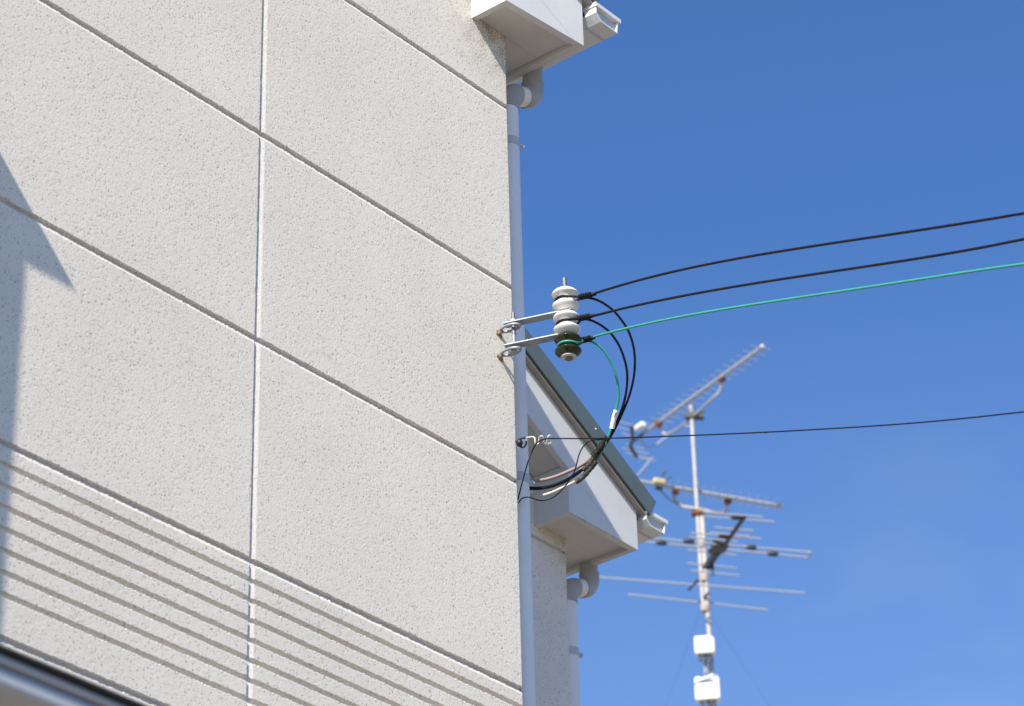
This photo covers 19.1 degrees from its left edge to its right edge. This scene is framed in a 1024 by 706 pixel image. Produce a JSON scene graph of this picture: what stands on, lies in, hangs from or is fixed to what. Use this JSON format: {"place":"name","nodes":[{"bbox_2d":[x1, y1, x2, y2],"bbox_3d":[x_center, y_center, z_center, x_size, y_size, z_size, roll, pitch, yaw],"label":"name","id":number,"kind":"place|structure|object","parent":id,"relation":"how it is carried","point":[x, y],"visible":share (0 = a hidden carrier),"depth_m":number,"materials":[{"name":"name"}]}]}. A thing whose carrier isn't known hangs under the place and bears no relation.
{"place":"outdoors","nodes":[
{"label":"outdoors","id":0,"kind":"place"},
{"bbox_2d":[517,0,1023,705],"label":"sky","id":1,"kind":"structure","parent":0,"point":[697,132],"materials":[{"name":"blue"}]},
{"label":"ground","id":2,"kind":"structure","parent":0,"visible":0},
{"bbox_2d":[0,0,620,705],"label":"stucco house","id":3,"kind":"structure","parent":2,"relation":"on","point":[262,408],"depth_m":7.39,"materials":[{"name":"beige concrete"}]},
{"bbox_2d":[0,644,148,705],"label":"porch canopy","id":4,"kind":"object","parent":3,"relation":"attached to","point":[26,680],"depth_m":3.92,"materials":[{"name":"black metal"}]},
{"bbox_2d":[515,435,551,447],"bbox_3d":[0.054,0.237,8.093,0.104,0.029,0.027,-7,-31,10],"label":"wire hook","id":5,"kind":"object","parent":3,"relation":"attached to","point":[519,442],"visible":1,"depth_m":8.09,"materials":[{"name":"silver metal"}]},
{"bbox_2d":[517,411,1023,499],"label":"telephone wire","id":6,"kind":"object","parent":5,"relation":"attached to","point":[762,432],"visible":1,"depth_m":7.53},
{"bbox_2d":[496,277,581,361],"bbox_3d":[0.060,-0.076,8.162,0.256,0.250,0.077,-10,-31,14],"label":"insulator rack","id":7,"kind":"object","parent":3,"relation":"attached to","point":[565,307],"visible":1,"depth_m":8.13,"materials":[{"name":"ceramic"}]},
{"bbox_2d":[554,212,1023,440],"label":"service cable","id":8,"kind":"object","parent":7,"relation":"attached to","point":[586,295],"visible":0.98,"depth_m":7.71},
{"bbox_2d":[556,238,1023,435],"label":"service cable","id":9,"kind":"object","parent":7,"relation":"attached to","point":[585,317],"visible":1,"depth_m":7.67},
{"bbox_2d":[557,263,1023,460],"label":"service cable","id":10,"kind":"object","parent":7,"relation":"attached to","point":[587,338],"visible":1,"depth_m":7.69,"materials":[{"name":"green plastic"}]},
{"bbox_2d":[518,437,605,502],"bbox_3d":[0.139,0.319,8.091,0.249,0.158,0.044,-10,-31,15],"label":"branch wire","id":11,"kind":"object","parent":3,"relation":"attached to","point":[569,479],"visible":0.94,"depth_m":8.09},
{"bbox_2d":[529,455,598,489],"bbox_3d":[0.076,0.333,8.212,0.340,0.049,0.142,-5,-30,6],"label":"entrance wire","id":12,"kind":"object","parent":3,"relation":"attached to","point":[587,464],"visible":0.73,"depth_m":8.20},
{"bbox_2d":[530,460,597,496],"bbox_3d":[0.073,0.355,8.208,0.336,0.060,0.147,-4,-30,5],"label":"entrance wire","id":13,"kind":"object","parent":3,"relation":"attached to","point":[583,476],"visible":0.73,"depth_m":8.15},
{"bbox_2d":[530,435,609,481],"bbox_3d":[0.093,0.300,8.214,0.375,0.069,0.136,-7,-31,9],"label":"entrance wire","id":14,"kind":"object","parent":3,"relation":"attached to","point":[598,450],"visible":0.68,"depth_m":8.19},
{"bbox_2d":[525,328,667,705],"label":"stucco house","id":15,"kind":"structure","parent":2,"relation":"on","point":[601,512],"depth_m":9.69,"materials":[{"name":"white paint"}]},
{"bbox_3d":[0.770,9.200,19.063,8.400,6.396,8.900,-24,-37,33],"label":"far building","id":16,"kind":"object","parent":2,"relation":"on","visible":0},
{"bbox_2d":[689,405,713,705],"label":"aerial mast","id":17,"kind":"object","parent":16,"relation":"on","point":[702,558],"visible":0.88,"depth_m":19.02,"materials":[{"name":"silver metal"}]},
{"bbox_2d":[617,344,771,460],"bbox_3d":[1.253,0.330,19.531,0.404,0.235,1.434,19,-36,-32],"label":"uhf aerial","id":18,"kind":"object","parent":17,"relation":"attached to","point":[698,414],"visible":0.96,"depth_m":19.56,"materials":[{"name":"metal"}]},
{"bbox_2d":[694,635,715,660],"bbox_3d":[1.182,1.812,18.618,0.125,0.155,0.073,-5,-30,5],"label":"booster box","id":19,"kind":"object","parent":17,"relation":"attached to","point":[704,646],"visible":1,"depth_m":18.59,"materials":[{"name":"white plastic"}]},
{"bbox_2d":[599,511,811,610],"bbox_3d":[1.274,1.281,18.407,1.315,0.119,1.203,7,-31,-15],"label":"vhf aerial","id":20,"kind":"object","parent":17,"relation":"attached to","point":[717,548],"visible":0.99,"depth_m":18.31,"materials":[{"name":"grey metal"}]},
{"bbox_2d":[694,675,720,705],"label":"booster box","id":21,"kind":"object","parent":17,"relation":"attached to","point":[707,690],"visible":1,"depth_m":18.45,"materials":[{"name":"white plastic"}]},
{"bbox_2d":[637,457,785,516],"bbox_3d":[1.261,0.911,19.338,1.045,0.367,0.227,12,-33,-21],"label":"uhf aerial","id":22,"kind":"object","parent":17,"relation":"attached to","point":[659,484],"visible":0.91,"depth_m":19.30,"materials":[{"name":"metal"}]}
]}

